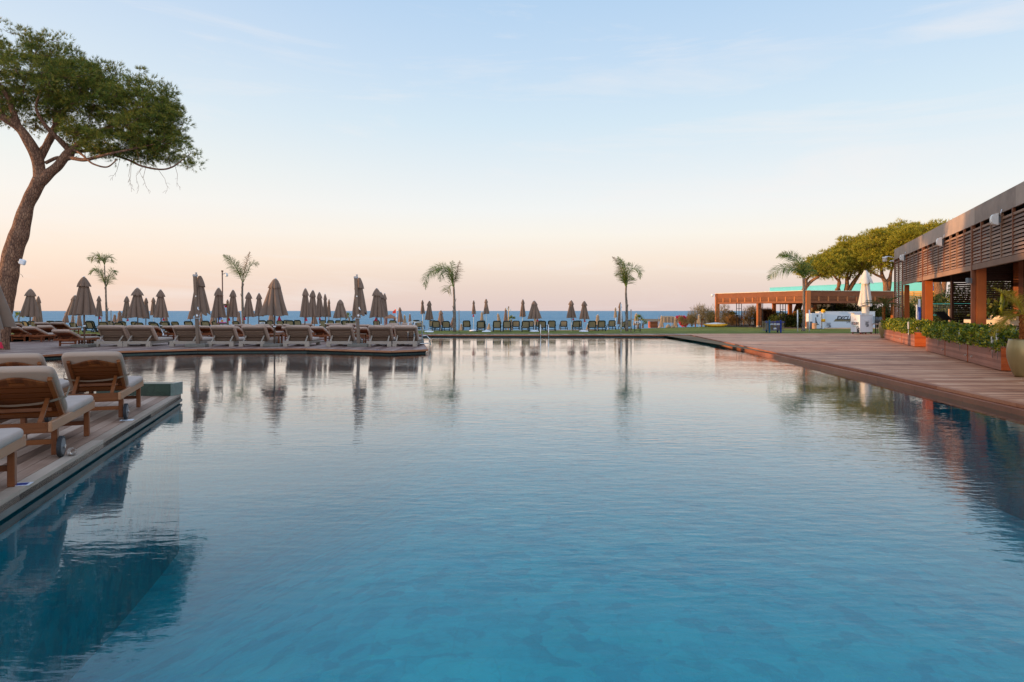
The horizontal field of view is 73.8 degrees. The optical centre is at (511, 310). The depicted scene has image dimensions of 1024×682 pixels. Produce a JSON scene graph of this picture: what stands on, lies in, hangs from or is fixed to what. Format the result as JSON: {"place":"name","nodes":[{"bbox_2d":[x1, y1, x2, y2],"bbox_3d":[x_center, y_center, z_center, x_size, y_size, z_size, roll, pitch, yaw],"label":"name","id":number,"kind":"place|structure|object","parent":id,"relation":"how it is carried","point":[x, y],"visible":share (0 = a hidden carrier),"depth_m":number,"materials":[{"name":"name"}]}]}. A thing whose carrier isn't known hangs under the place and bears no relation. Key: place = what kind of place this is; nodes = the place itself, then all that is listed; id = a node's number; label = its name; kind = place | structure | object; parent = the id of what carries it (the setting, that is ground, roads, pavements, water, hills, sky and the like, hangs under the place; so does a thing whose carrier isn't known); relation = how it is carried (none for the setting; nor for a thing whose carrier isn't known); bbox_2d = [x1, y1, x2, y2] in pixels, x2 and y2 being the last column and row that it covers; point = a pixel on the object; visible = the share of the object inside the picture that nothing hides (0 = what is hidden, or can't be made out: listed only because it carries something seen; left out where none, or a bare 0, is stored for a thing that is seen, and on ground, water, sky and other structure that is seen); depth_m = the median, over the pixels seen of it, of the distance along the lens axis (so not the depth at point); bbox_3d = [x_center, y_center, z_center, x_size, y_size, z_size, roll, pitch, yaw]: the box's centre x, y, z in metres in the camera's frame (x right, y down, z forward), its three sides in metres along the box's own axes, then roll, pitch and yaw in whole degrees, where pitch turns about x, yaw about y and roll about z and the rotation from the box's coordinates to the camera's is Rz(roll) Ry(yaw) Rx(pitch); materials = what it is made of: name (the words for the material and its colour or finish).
{"place":"outdoors","nodes":[
{"label":"outdoors","id":0,"kind":"place"},
{"bbox_2d":[10,335,425,357],"bbox_3d":[-31.698,1.577,32.782,56.704,0.086,23.931,0,0,0],"label":"island deck base","id":1,"kind":"object","parent":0,"point":[19,340],"visible":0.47,"depth_m":27.01,"materials":[{"name":"wood"}]},
{"bbox_2d":[0,334,426,354],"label":"island deck","id":2,"kind":"structure","parent":1,"relation":"on","point":[46,347],"depth_m":27.97,"materials":[{"name":"wood"}]},
{"bbox_2d":[0,286,16,329],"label":"closed parasol","id":3,"kind":"object","parent":2,"relation":"on","point":[6,318],"visible":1,"depth_m":16.06,"materials":[{"name":"fabric"}]},
{"bbox_2d":[11,326,47,340],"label":"brown lounger","id":4,"kind":"object","parent":2,"relation":"on","point":[17,331],"visible":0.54,"depth_m":33.27,"materials":[{"name":"brown wood"}]},
{"bbox_2d":[22,326,60,341],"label":"brown lounger","id":5,"kind":"object","parent":2,"relation":"on","point":[35,332],"visible":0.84,"depth_m":32.81,"materials":[{"name":"brown wood"}]},
{"bbox_2d":[51,329,99,345],"bbox_3d":[-18.576,1.132,29.092,0.936,0.735,1.826,0,0,6],"label":"brown lounger","id":6,"kind":"object","parent":2,"relation":"on","point":[66,335],"visible":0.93,"depth_m":28.55,"materials":[{"name":"brown wood"}]},
{"bbox_2d":[70,276,97,347],"bbox_3d":[-17.745,0.033,28.299,0.874,2.934,0.979,-1,0,0],"label":"closed parasol","id":7,"kind":"object","parent":2,"relation":"on","point":[84,304],"visible":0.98,"depth_m":28.10,"materials":[{"name":"fabric"}]},
{"bbox_2d":[0,16,207,349],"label":"umbrella pine","id":8,"kind":"object","parent":2,"relation":"on","point":[65,82],"visible":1,"depth_m":25.96,"materials":[{"name":"green plant"}]},
{"bbox_2d":[94,325,145,346],"bbox_3d":[-16.910,1.047,29.515,1.185,0.906,1.981,0,0,-1],"label":"grey lounger","id":9,"kind":"object","parent":2,"relation":"on","point":[118,335],"visible":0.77,"depth_m":28.78,"materials":[{"name":"fabric"}]},
{"bbox_2d":[127,288,147,324],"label":"closed parasol","id":10,"kind":"object","parent":2,"relation":"on","point":[137,308],"visible":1,"depth_m":40.75,"materials":[{"name":"fabric"}]},
{"bbox_2d":[123,325,173,346],"bbox_3d":[-15.698,1.047,29.545,1.174,0.906,1.981,0,0,1],"label":"grey lounger","id":11,"kind":"object","parent":2,"relation":"on","point":[144,334],"visible":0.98,"depth_m":28.86,"materials":[{"name":"fabric"}]},
{"bbox_2d":[153,289,168,328],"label":"closed parasol","id":12,"kind":"object","parent":2,"relation":"on","point":[160,311],"visible":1,"depth_m":41.33,"materials":[{"name":"fabric"}]},
{"bbox_2d":[169,325,214,346],"bbox_3d":[-13.795,1.047,29.575,1.132,0.906,1.981,0,0,0],"label":"grey lounger","id":13,"kind":"object","parent":2,"relation":"on","point":[185,334],"visible":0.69,"depth_m":28.89,"materials":[{"name":"fabric"}]},
{"bbox_2d":[185,272,210,346],"bbox_3d":[-13.083,-0.051,28.551,0.840,3.103,0.826,0,0,0],"label":"closed patio umbrella","id":14,"kind":"object","parent":2,"relation":"on","point":[199,304],"visible":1,"depth_m":28.45,"materials":[{"name":"fabric"}]},
{"bbox_2d":[210,287,226,324],"bbox_3d":[-16.127,0.108,37.508,0.791,2.785,0.851,0,0,-30],"label":"closed parasol","id":15,"kind":"object","parent":2,"relation":"on","point":[218,310],"visible":0.96,"depth_m":37.31,"materials":[{"name":"fabric"}]},
{"bbox_2d":[207,325,249,346],"bbox_3d":[-12.205,1.047,29.515,1.090,0.906,1.981,0,0,0],"label":"grey lounger","id":16,"kind":"object","parent":2,"relation":"on","point":[226,335],"visible":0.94,"depth_m":28.80,"materials":[{"name":"fabric"}]},
{"bbox_2d":[226,290,238,324],"bbox_3d":[-15.735,0.147,38.529,0.631,2.706,0.734,0,0,0],"label":"closed parasol","id":17,"kind":"object","parent":2,"relation":"on","point":[232,311],"visible":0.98,"depth_m":38.33,"materials":[{"name":"fabric"}]},
{"bbox_2d":[43,344,427,356],"bbox_3d":[-9.163,1.528,25.804,16.334,0.064,5.882,0,0,-36],"label":"island deck edging","id":18,"kind":"object","parent":2,"relation":"on","point":[261,349],"visible":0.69,"depth_m":26.44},
{"bbox_2d":[242,292,254,323],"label":"closed parasol","id":19,"kind":"object","parent":2,"relation":"on","point":[248,311],"visible":0.98,"depth_m":41.38,"materials":[{"name":"fabric"}]},
{"bbox_2d":[254,293,261,323],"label":"closed parasol","id":20,"kind":"object","parent":2,"relation":"on","point":[258,307],"visible":0.88,"depth_m":43.38,"materials":[{"name":"fabric"}]},
{"bbox_2d":[239,325,280,346],"bbox_3d":[-10.882,1.047,29.545,1.090,0.906,1.981,0,0,1],"label":"grey lounger","id":21,"kind":"object","parent":2,"relation":"on","point":[256,334],"visible":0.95,"depth_m":28.86,"materials":[{"name":"fabric"}]},
{"bbox_2d":[259,278,288,346],"bbox_3d":[-10.015,0.064,28.638,1.130,2.888,1.169,0,0,-31],"label":"closed parasol","id":22,"kind":"object","parent":2,"relation":"on","point":[274,304],"visible":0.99,"depth_m":28.45,"materials":[{"name":"fabric"}]},
{"bbox_2d":[283,325,320,346],"bbox_3d":[-9.077,1.047,29.575,1.090,0.906,1.981,0,0,-2],"label":"grey lounger","id":23,"kind":"object","parent":2,"relation":"on","point":[298,334],"visible":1,"depth_m":28.89,"materials":[{"name":"fabric"}]},
{"bbox_2d":[300,288,310,324],"bbox_3d":[-11.652,0.106,38.542,0.638,2.790,0.666,1,-1,0],"label":"closed parasol","id":24,"kind":"object","parent":2,"relation":"on","point":[305,312],"visible":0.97,"depth_m":38.37,"materials":[{"name":"fabric"}]},
{"bbox_2d":[309,290,317,334],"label":"closed parasol","id":25,"kind":"object","parent":2,"relation":"on","point":[312,303],"visible":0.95,"depth_m":41.86,"materials":[{"name":"fabric"}]},
{"bbox_2d":[311,326,329,341],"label":"brown lounger","id":26,"kind":"object","parent":2,"relation":"on","point":[320,331],"visible":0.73,"depth_m":32.61,"materials":[{"name":"brown wood"}]},
{"bbox_2d":[326,325,361,346],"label":"grey lounger","id":27,"kind":"object","parent":2,"relation":"on","point":[341,334],"visible":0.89,"depth_m":28.83,"materials":[{"name":"fabric"}]},
{"bbox_2d":[347,274,367,346],"bbox_3d":[-6.430,-0.015,28.727,0.840,3.030,0.780,0,0,0],"label":"cantilever parasol","id":28,"kind":"object","parent":2,"relation":"on","point":[359,307],"visible":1,"depth_m":28.64,"materials":[{"name":"fabric"}]},
{"bbox_2d":[369,288,384,324],"bbox_3d":[-7.596,0.105,38.511,0.920,2.790,0.835,-1,0,0],"label":"closed parasol","id":29,"kind":"object","parent":2,"relation":"on","point":[377,311],"visible":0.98,"depth_m":38.28,"materials":[{"name":"fabric"}]},
{"bbox_2d":[366,325,398,346],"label":"grey lounger","id":30,"kind":"object","parent":2,"relation":"on","point":[380,334],"visible":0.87,"depth_m":28.82,"materials":[{"name":"fabric"}]},
{"bbox_2d":[392,325,423,346],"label":"grey lounger","id":31,"kind":"object","parent":2,"relation":"on","point":[400,331],"visible":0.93,"depth_m":28.82,"materials":[{"name":"fabric"}]},
{"bbox_2d":[215,304,228,324],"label":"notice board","id":32,"kind":"object","parent":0,"point":[223,321],"visible":0.27,"depth_m":48.46,"materials":[{"name":"white wood"}]},
{"bbox_2d":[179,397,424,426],"bbox_3d":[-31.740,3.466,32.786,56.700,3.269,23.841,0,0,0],"label":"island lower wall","id":33,"kind":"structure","parent":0,"point":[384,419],"depth_m":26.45,"materials":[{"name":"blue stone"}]},
{"bbox_2d":[45,351,424,358],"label":"island wall","id":34,"kind":"structure","parent":33,"relation":"on","point":[244,352],"depth_m":26.47,"materials":[{"name":"brown stone"}]},
{"bbox_2d":[11,326,878,333],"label":"lawn","id":35,"kind":"structure","parent":0,"point":[714,330],"depth_m":50.30,"materials":[{"name":"green plant"}]},
{"bbox_2d":[50,322,81,333],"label":"brown lounger","id":36,"kind":"object","parent":35,"relation":"on","point":[60,325],"visible":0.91,"depth_m":43.23,"materials":[{"name":"brown wood"}]},
{"bbox_2d":[87,253,119,322],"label":"palm tree","id":37,"kind":"object","parent":35,"relation":"on","point":[100,272],"visible":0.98,"depth_m":49.97,"materials":[{"name":"green plant"}]},
{"bbox_2d":[121,296,129,325],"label":"closed parasol","id":38,"kind":"object","parent":35,"relation":"on","point":[125,307],"visible":0.85,"depth_m":46.87,"materials":[{"name":"fabric"}]},
{"bbox_2d":[223,252,258,323],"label":"palm tree","id":39,"kind":"object","parent":35,"relation":"on","point":[236,269],"visible":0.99,"depth_m":49.94,"materials":[{"name":"green plant"}]},
{"bbox_2d":[316,292,324,325],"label":"closed parasol","id":40,"kind":"object","parent":35,"relation":"on","point":[320,309],"visible":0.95,"depth_m":44.86,"materials":[{"name":"fabric"}]},
{"bbox_2d":[333,299,347,322],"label":"closed parasol","id":41,"kind":"object","parent":35,"relation":"on","point":[340,312],"visible":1,"depth_m":46.24,"materials":[{"name":"fabric"}]},
{"bbox_2d":[420,260,464,331],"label":"palm tree","id":42,"kind":"object","parent":35,"relation":"on","point":[449,273],"visible":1,"depth_m":48.89,"materials":[{"name":"green plant"}]},
{"bbox_2d":[528,300,541,331],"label":"closed parasol","id":43,"kind":"object","parent":35,"relation":"on","point":[534,313],"visible":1,"depth_m":49.27,"materials":[{"name":"fabric"}]},
{"bbox_2d":[566,300,575,330],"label":"closed parasol","id":44,"kind":"object","parent":35,"relation":"on","point":[571,314],"visible":1,"depth_m":50.36,"materials":[{"name":"fabric"}]},
{"bbox_2d":[579,301,588,331],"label":"closed parasol","id":45,"kind":"object","parent":35,"relation":"on","point":[584,315],"visible":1,"depth_m":49.30,"materials":[{"name":"fabric"}]},
{"bbox_2d":[612,256,644,330],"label":"palm tree","id":46,"kind":"object","parent":35,"relation":"on","point":[624,274],"visible":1,"depth_m":48.85,"materials":[{"name":"green plant"}]},
{"bbox_2d":[690,303,719,325],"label":"tamarisk bush","id":47,"kind":"object","parent":35,"relation":"on","point":[700,312],"visible":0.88,"depth_m":65.74,"materials":[{"name":"green plant"}]},
{"bbox_2d":[762,320,783,332],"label":"recycling station","id":48,"kind":"object","parent":35,"relation":"on","point":[773,325],"visible":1,"depth_m":46.99,"materials":[{"name":"blue paint"}]},
{"bbox_2d":[766,250,820,330],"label":"palm tree","id":49,"kind":"object","parent":35,"relation":"on","point":[800,265],"visible":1,"depth_m":48.93,"materials":[{"name":"green plant"}]},
{"bbox_2d":[791,248,857,325],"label":"umbrella pine","id":50,"kind":"object","parent":35,"relation":"on","point":[829,263],"visible":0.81,"depth_m":65.06,"materials":[{"name":"green plant"}]},
{"bbox_2d":[815,311,878,328],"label":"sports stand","id":51,"kind":"object","parent":35,"relation":"on","point":[837,319],"visible":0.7,"depth_m":57.50,"materials":[{"name":"white paint"}]},
{"bbox_2d":[846,218,927,313],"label":"umbrella pine","id":52,"kind":"object","parent":35,"relation":"on","point":[876,241],"visible":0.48,"depth_m":63.34,"materials":[{"name":"green plant"}]},
{"bbox_2d":[909,294,921,318],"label":"garden bush","id":53,"kind":"object","parent":35,"relation":"on","point":[912,311],"visible":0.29,"depth_m":51.15,"materials":[{"name":"green plant"}]},
{"bbox_2d":[886,218,952,298],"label":"umbrella pine","id":54,"kind":"object","parent":35,"relation":"on","point":[911,231],"visible":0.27,"depth_m":59.46,"materials":[{"name":"green plant"}]},
{"bbox_2d":[933,284,963,323],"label":"garden bush","id":55,"kind":"object","parent":35,"relation":"on","point":[942,299],"visible":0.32,"depth_m":49.84,"materials":[{"name":"green plant"}]},
{"bbox_2d":[12,311,990,329],"bbox_3d":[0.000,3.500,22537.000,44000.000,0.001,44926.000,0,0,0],"label":"sea","id":56,"kind":"structure","parent":0,"point":[180,317],"depth_m":360.59,"materials":[{"name":"liquid"}]},
{"bbox_2d":[0,0,1023,310],"label":"sky","id":57,"kind":"structure","parent":0,"point":[531,145],"materials":[{"name":"blue"}]},
{"bbox_2d":[45,337,1023,473],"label":"pool water","id":58,"kind":"structure","parent":0,"point":[611,370],"depth_m":14.55,"materials":[{"name":"liquid"}]},
{"bbox_2d":[69,372,1023,681],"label":"pool floor","id":59,"kind":"structure","parent":0,"point":[509,552],"depth_m":8.01,"materials":[{"name":"tile"}]},
{"bbox_2d":[0,420,178,681],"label":"pool lower wall","id":60,"kind":"structure","parent":59,"relation":"on","point":[86,560],"depth_m":7.44,"materials":[{"name":"tile"}]},
{"bbox_2d":[0,418,164,533],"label":"pool wall","id":61,"kind":"structure","parent":60,"relation":"on","point":[14,517],"depth_m":6.64,"materials":[{"name":"tile"}]},
{"bbox_2d":[0,398,181,520],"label":"pool rim","id":62,"kind":"object","parent":61,"relation":"on","point":[29,497],"visible":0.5,"depth_m":6.91,"materials":[{"name":"stone"}]},
{"bbox_2d":[0,397,180,512],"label":"deck base","id":63,"kind":"object","parent":62,"relation":"on","point":[90,452],"visible":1,"depth_m":7.06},
{"bbox_2d":[0,396,168,491],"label":"deck","id":64,"kind":"structure","parent":63,"relation":"on","point":[31,459],"depth_m":8.29,"materials":[{"name":"wood"}]},
{"bbox_2d":[0,428,25,486],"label":"teak lounger","id":65,"kind":"object","parent":64,"relation":"on","point":[12,440],"visible":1,"depth_m":5.80,"materials":[{"name":"wood"}]},
{"bbox_2d":[0,353,72,421],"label":"teak lounger","id":66,"kind":"object","parent":64,"relation":"on","point":[22,359],"visible":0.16,"depth_m":8.88,"materials":[{"name":"wood"}]},
{"bbox_2d":[0,366,94,456],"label":"teak lounger","id":67,"kind":"object","parent":64,"relation":"on","point":[26,392],"visible":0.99,"depth_m":6.98,"materials":[{"name":"wood"}]},
{"bbox_2d":[61,351,142,418],"bbox_3d":[-5.915,1.024,9.950,0.824,0.952,1.817,0,0,-20],"label":"teak lounger","id":68,"kind":"object","parent":64,"relation":"on","point":[91,372],"visible":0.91,"depth_m":9.38,"materials":[{"name":"wood"}]},
{"bbox_2d":[96,381,182,395],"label":"stone block","id":69,"kind":"structure","parent":64,"relation":"on","point":[161,388],"depth_m":12.03,"materials":[{"name":"stone"}]},
{"bbox_2d":[0,394,180,511],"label":"deck edging","id":70,"kind":"object","parent":62,"relation":"on","point":[8,494],"visible":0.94,"depth_m":7.02,"materials":[{"name":"stone"}]},
{"bbox_2d":[419,334,689,334],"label":"terrace","id":71,"kind":"structure","parent":0,"point":[555,334],"depth_m":43.36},
{"bbox_2d":[632,319,753,324],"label":"back garden","id":72,"kind":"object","parent":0,"point":[688,321],"depth_m":108.36,"materials":[{"name":"plant"}]},
{"bbox_2d":[720,304,734,324],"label":"tamarisk bush","id":73,"kind":"object","parent":72,"relation":"on","point":[725,311],"visible":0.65,"depth_m":71.75,"materials":[{"name":"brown plant"}]},
{"bbox_2d":[738,304,755,324],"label":"tamarisk bush","id":74,"kind":"object","parent":72,"relation":"on","point":[751,311],"visible":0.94,"depth_m":70.15,"materials":[{"name":"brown plant"}]},
{"bbox_2d":[670,336,774,353],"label":"pool edge","id":75,"kind":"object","parent":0,"point":[694,338],"depth_m":34.43,"materials":[{"name":"wood"}]},
{"bbox_2d":[446,360,1023,519],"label":"pool lower wall","id":76,"kind":"structure","parent":0,"point":[1002,488],"depth_m":12.44,"materials":[{"name":"blue stone"}]},
{"bbox_2d":[419,336,669,336],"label":"pool wall","id":77,"kind":"structure","parent":76,"relation":"on","point":[545,336],"depth_m":43.36,"materials":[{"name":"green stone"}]},
{"bbox_2d":[724,345,1023,415],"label":"pool rim board","id":78,"kind":"object","parent":77,"relation":"on","point":[993,405],"visible":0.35,"depth_m":14.32,"materials":[{"name":"wood"}]},
{"bbox_2d":[700,324,876,328],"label":"pergola floor","id":79,"kind":"structure","parent":0,"point":[750,325],"depth_m":63.99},
{"bbox_2d":[722,313,743,325],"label":"bush","id":80,"kind":"object","parent":79,"relation":"on","point":[731,319],"visible":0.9,"depth_m":67.76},
{"bbox_2d":[754,306,777,324],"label":"bush","id":81,"kind":"object","parent":79,"relation":"on","point":[767,312],"visible":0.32,"depth_m":71.81,"materials":[{"name":"plant"}]},
{"bbox_2d":[784,313,801,326],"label":"hedge bush","id":82,"kind":"object","parent":79,"relation":"on","point":[792,320],"visible":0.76,"depth_m":62.06,"materials":[{"name":"green plant"}]},
{"bbox_2d":[715,290,896,327],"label":"pergola","id":83,"kind":"object","parent":79,"relation":"on","point":[790,298],"visible":0.81,"depth_m":59.52,"materials":[{"name":"brown wood"}]},
{"bbox_2d":[806,313,820,328],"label":"white cabinet","id":84,"kind":"object","parent":79,"relation":"on","point":[815,317],"visible":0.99,"depth_m":57.00,"materials":[{"name":"paint"}]},
{"bbox_2d":[816,234,893,305],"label":"umbrella pine","id":85,"kind":"object","parent":79,"relation":"on","point":[843,244],"visible":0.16,"depth_m":67.80,"materials":[{"name":"green plant"}]},
{"bbox_2d":[770,282,933,296],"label":"turquoise wall","id":86,"kind":"structure","parent":0,"point":[916,286],"depth_m":80.30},
{"bbox_2d":[772,353,1022,408],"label":"deck base","id":87,"kind":"object","parent":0,"point":[906,382],"visible":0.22,"depth_m":14.87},
{"bbox_2d":[690,333,1023,402],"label":"deck","id":88,"kind":"structure","parent":87,"relation":"on","point":[876,352],"depth_m":21.50,"materials":[{"name":"wood"}]},
{"bbox_2d":[851,313,872,333],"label":"kiosk cart","id":89,"kind":"object","parent":88,"relation":"on","point":[860,324],"visible":1,"depth_m":44.12,"materials":[{"name":"white paint"}]},
{"bbox_2d":[858,270,873,314],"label":"cream parasol","id":90,"kind":"object","parent":88,"relation":"on","point":[865,291],"visible":0.95,"depth_m":44.34,"materials":[{"name":"fabric"}]},
{"bbox_2d":[878,322,883,337],"bbox_3d":[20.807,1.065,38.200,0.520,0.870,0.520,0,0,0],"label":"egg pot","id":91,"kind":"object","parent":88,"relation":"on","point":[881,331],"visible":0.41,"depth_m":38.11,"materials":[{"name":"ceramic"}]},
{"bbox_2d":[863,295,901,319],"bbox_3d":[20.785,-0.099,38.159,2.250,1.633,1.990,0,0,38],"label":"potted palm","id":92,"kind":"object","parent":91,"relation":"in","point":[883,302],"visible":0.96,"depth_m":38.12,"materials":[{"name":"green plant"}]},
{"bbox_2d":[883,329,925,346],"bbox_3d":[18.627,1.180,32.395,0.682,0.600,8.746,0,0,21],"label":"planter box","id":93,"kind":"object","parent":88,"relation":"on","point":[915,338],"visible":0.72,"depth_m":30.21,"materials":[{"name":"wood"}]},
{"bbox_2d":[881,317,931,334],"bbox_3d":[18.590,0.672,32.401,1.105,0.778,8.907,0,0,21],"label":"hedge","id":94,"kind":"object","parent":93,"relation":"in","point":[897,324],"visible":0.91,"depth_m":30.63,"materials":[{"name":"green plant"}]},
{"bbox_2d":[894,181,1023,335],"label":"slatted pavilion","id":95,"kind":"structure","parent":88,"relation":"on","point":[978,248],"depth_m":27.68,"materials":[{"name":"brown wood"}]},
{"bbox_2d":[926,336,1010,370],"bbox_3d":[14.108,1.180,21.174,0.682,0.600,9.289,0,0,21],"label":"planter box","id":96,"kind":"object","parent":88,"relation":"on","point":[973,353],"visible":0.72,"depth_m":19.55,"materials":[{"name":"wood"}]},
{"bbox_2d":[921,320,1018,352],"bbox_3d":[14.085,0.683,21.150,1.039,0.779,9.395,0,0,21],"label":"hedge","id":97,"kind":"object","parent":96,"relation":"in","point":[980,333],"visible":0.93,"depth_m":19.54,"materials":[{"name":"green plant"}]},
{"bbox_2d":[964,315,1018,339],"bbox_3d":[20.600,0.830,25.600,6.600,1.340,4.800,0,0,0],"label":"bar counter","id":98,"kind":"object","parent":88,"relation":"on","point":[1013,323],"visible":0.17,"depth_m":24.88,"materials":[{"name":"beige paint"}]},
{"bbox_2d":[967,297,1020,319],"bbox_3d":[17.799,0.015,24.940,2.143,1.029,0.980,0,0,-12],"label":"bar plant","id":99,"kind":"object","parent":98,"relation":"on","point":[993,310],"visible":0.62,"depth_m":24.85,"materials":[{"name":"green plant"}]},
{"bbox_2d":[1006,339,1023,377],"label":"egg pot","id":100,"kind":"object","parent":88,"relation":"on","point":[1015,353],"visible":0.98,"depth_m":15.38,"materials":[{"name":"ceramic"}]},
{"bbox_2d":[989,287,1023,338],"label":"potted palm","id":101,"kind":"object","parent":100,"relation":"in","point":[1007,315],"visible":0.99,"depth_m":15.48,"materials":[{"name":"green plant"}]},
{"bbox_2d":[690,335,1023,408],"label":"deck edging","id":102,"kind":"object","parent":87,"relation":"on","point":[977,395],"visible":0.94,"depth_m":14.91,"materials":[{"name":"wood"}]},
{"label":"far terrace base","id":103,"kind":"structure","parent":0,"visible":0},
{"bbox_2d":[419,335,689,335],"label":"terrace edging","id":104,"kind":"object","parent":103,"relation":"on","point":[557,335],"visible":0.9,"depth_m":42.66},
{"label":"side ground","id":105,"kind":"structure","parent":0,"visible":0},
{"bbox_2d":[19,289,39,325],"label":"closed parasol","id":106,"kind":"object","parent":105,"relation":"on","point":[29,309],"visible":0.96,"depth_m":40.29,"materials":[{"name":"fabric"}]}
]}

